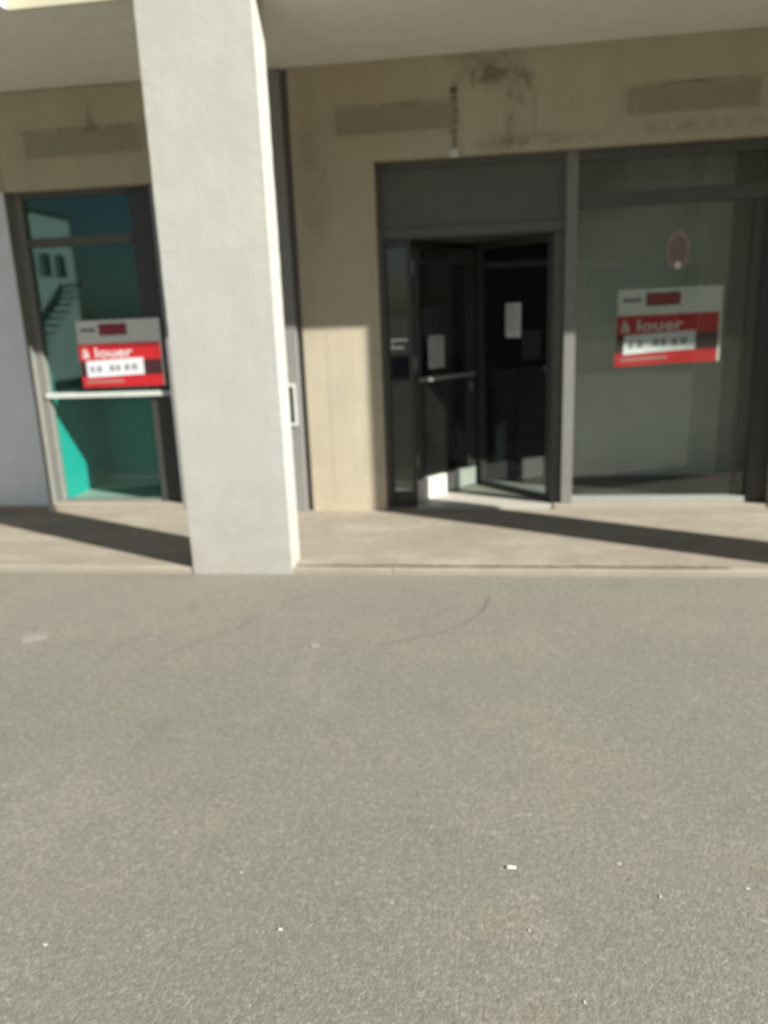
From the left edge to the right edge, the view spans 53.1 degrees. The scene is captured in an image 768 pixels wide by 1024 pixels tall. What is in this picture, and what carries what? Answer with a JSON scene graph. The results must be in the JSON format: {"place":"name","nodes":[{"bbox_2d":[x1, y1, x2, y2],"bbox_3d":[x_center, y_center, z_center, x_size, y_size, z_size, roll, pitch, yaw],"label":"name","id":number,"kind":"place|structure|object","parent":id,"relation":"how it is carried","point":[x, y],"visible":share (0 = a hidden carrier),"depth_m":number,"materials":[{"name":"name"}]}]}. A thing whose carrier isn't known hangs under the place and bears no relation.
{"place":"outdoors","nodes":[
{"label":"outdoors","id":0,"kind":"place"},
{"bbox_2d":[0,572,767,1023],"bbox_3d":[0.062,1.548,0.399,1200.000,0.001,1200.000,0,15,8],"label":"road","id":1,"kind":"structure","parent":0,"point":[360,808],"depth_m":2.62,"materials":[{"name":"grey asphalt"}]},
{"bbox_2d":[19,633,47,642],"bbox_3d":[-1.873,0.669,4.099,0.135,0.004,0.104,-10,17,-29],"label":"paint fleck","id":2,"kind":"object","parent":1,"relation":"on","point":[30,637],"visible":1,"depth_m":4.09},
{"bbox_2d":[97,632,150,662],"bbox_3d":[-1.343,0.688,3.941,0.051,0.001,0.406,4,16,23],"label":"road crack","id":3,"kind":"object","parent":1,"relation":"on","point":[120,645],"visible":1,"depth_m":3.95,"materials":[{"name":"grey asphalt"}]},
{"bbox_2d":[173,617,257,650],"bbox_3d":[-0.868,0.644,4.040,0.051,0.001,0.554,10,19,41],"label":"road crack","id":4,"kind":"object","parent":1,"relation":"on","point":[214,635],"visible":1,"depth_m":4.03,"materials":[{"name":"grey asphalt"}]},
{"bbox_2d":[309,643,319,647],"bbox_3d":[-0.349,0.670,3.860,0.050,0.004,0.044,-7,15,-17],"label":"paint fleck","id":5,"kind":"object","parent":1,"relation":"on","point":[312,645],"visible":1,"depth_m":3.85},
{"bbox_2d":[0,565,767,576],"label":"kerb","id":6,"kind":"structure","parent":1,"relation":"on","point":[462,571],"depth_m":4.82,"materials":[{"name":"concrete"}]},
{"bbox_2d":[377,596,490,645],"bbox_3d":[0.343,0.586,4.076,0.910,0.001,0.164,-16,20,-42],"label":"road crack","id":7,"kind":"object","parent":1,"relation":"on","point":[487,601],"visible":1,"depth_m":3.99,"materials":[{"name":"grey asphalt"}]},
{"bbox_2d":[506,865,515,868],"bbox_3d":[0.375,1.049,2.270,0.031,0.008,0.017,0,15,8],"label":"pebble","id":8,"kind":"object","parent":1,"relation":"on","point":[510,867],"visible":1,"depth_m":2.27,"materials":[{"name":"stone"}]},
{"bbox_2d":[0,507,767,568],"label":"pavement","id":9,"kind":"structure","parent":0,"point":[734,538],"depth_m":5.51,"materials":[{"name":"concrete"}]},
{"bbox_2d":[0,0,767,573],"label":"shop building","id":10,"kind":"structure","parent":9,"relation":"on","point":[256,206],"depth_m":5.82,"materials":[{"name":"beige concrete"}]},
{"bbox_2d":[11,186,183,510],"bbox_3d":[-2.347,-1.269,6.400,1.200,2.643,0.150,0,15,8],"label":"shop window","id":11,"kind":"structure","parent":10,"relation":"in","point":[142,237],"depth_m":6.40,"materials":[{"name":"grey metal"}]},
{"bbox_2d":[75,318,165,387],"bbox_3d":[-2.168,-1.307,6.325,0.725,0.543,0.015,0,15,7],"label":"letting sign","id":12,"kind":"object","parent":10,"relation":"attached to","point":[120,352],"visible":1,"depth_m":6.32,"materials":[{"name":"red"}]},
{"bbox_2d":[288,384,297,425],"bbox_3d":[-0.770,-0.858,6.162,0.135,0.335,0.015,0,15,8],"label":"wall plate","id":13,"kind":"object","parent":10,"relation":"attached to","point":[292,402],"depth_m":6.15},
{"bbox_2d":[390,339,407,348],"bbox_3d":[0.120,-1.329,6.078,0.135,0.080,0.006,0,15,8],"label":"opening sticker","id":14,"kind":"object","parent":10,"relation":"attached to","point":[396,347],"visible":1,"depth_m":6.08,"materials":[{"name":"white plastic"}]},
{"bbox_2d":[428,335,444,368],"bbox_3d":[0.436,-1.330,6.380,0.200,0.265,0.002,-16,20,-42],"label":"paper notice","id":15,"kind":"object","parent":10,"relation":"attached to","point":[436,354],"visible":1,"depth_m":6.38,"materials":[{"name":"white paper"}]},
{"bbox_2d":[450,87,458,157],"bbox_3d":[0.499,-2.782,5.486,0.066,0.463,0.044,0,15,8],"label":"cable","id":16,"kind":"object","parent":10,"relation":"attached to","point":[454,152],"visible":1,"depth_m":5.51,"materials":[{"name":"rubber"}]},
{"bbox_2d":[375,151,566,508],"bbox_3d":[0.737,-1.409,6.376,1.403,2.687,0.970,0,15,8],"label":"shop door","id":17,"kind":"structure","parent":10,"relation":"in","point":[483,203],"depth_m":5.97,"materials":[{"name":"grey glass"}]},
{"bbox_2d":[506,303,520,337],"bbox_3d":[1.062,-1.576,6.317,0.002,0.275,0.180,-12,17,-32],"label":"paper notice","id":18,"kind":"object","parent":10,"relation":"attached to","point":[513,320],"visible":1,"depth_m":6.31,"materials":[{"name":"white paper"}]},
{"bbox_2d":[553,137,767,508],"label":"shop window","id":19,"kind":"structure","parent":10,"relation":"in","point":[625,205],"depth_m":6.29,"materials":[{"name":"grey glass"}]},
{"bbox_2d":[614,285,723,366],"bbox_3d":[2.151,-1.405,5.821,0.781,0.578,0.051,-1,15,7],"label":"letting sign","id":20,"kind":"object","parent":10,"relation":"attached to","point":[668,325],"visible":1,"depth_m":5.83,"materials":[{"name":"red"}]},
{"bbox_2d":[667,231,689,268],"bbox_3d":[2.161,-1.924,5.641,0.158,0.270,0.006,0,15,8],"label":"oval sticker","id":21,"kind":"object","parent":10,"relation":"attached to","point":[678,250],"visible":1,"depth_m":5.64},
{"bbox_2d":[83,565,767,569],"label":"pavement joint","id":22,"kind":"object","parent":9,"relation":"on","point":[392,567],"visible":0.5,"depth_m":4.84,"materials":[{"name":"concrete"}]},
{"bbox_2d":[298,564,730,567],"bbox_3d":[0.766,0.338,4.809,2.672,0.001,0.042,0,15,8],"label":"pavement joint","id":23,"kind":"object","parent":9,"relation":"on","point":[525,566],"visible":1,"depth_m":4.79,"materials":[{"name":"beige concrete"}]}
]}

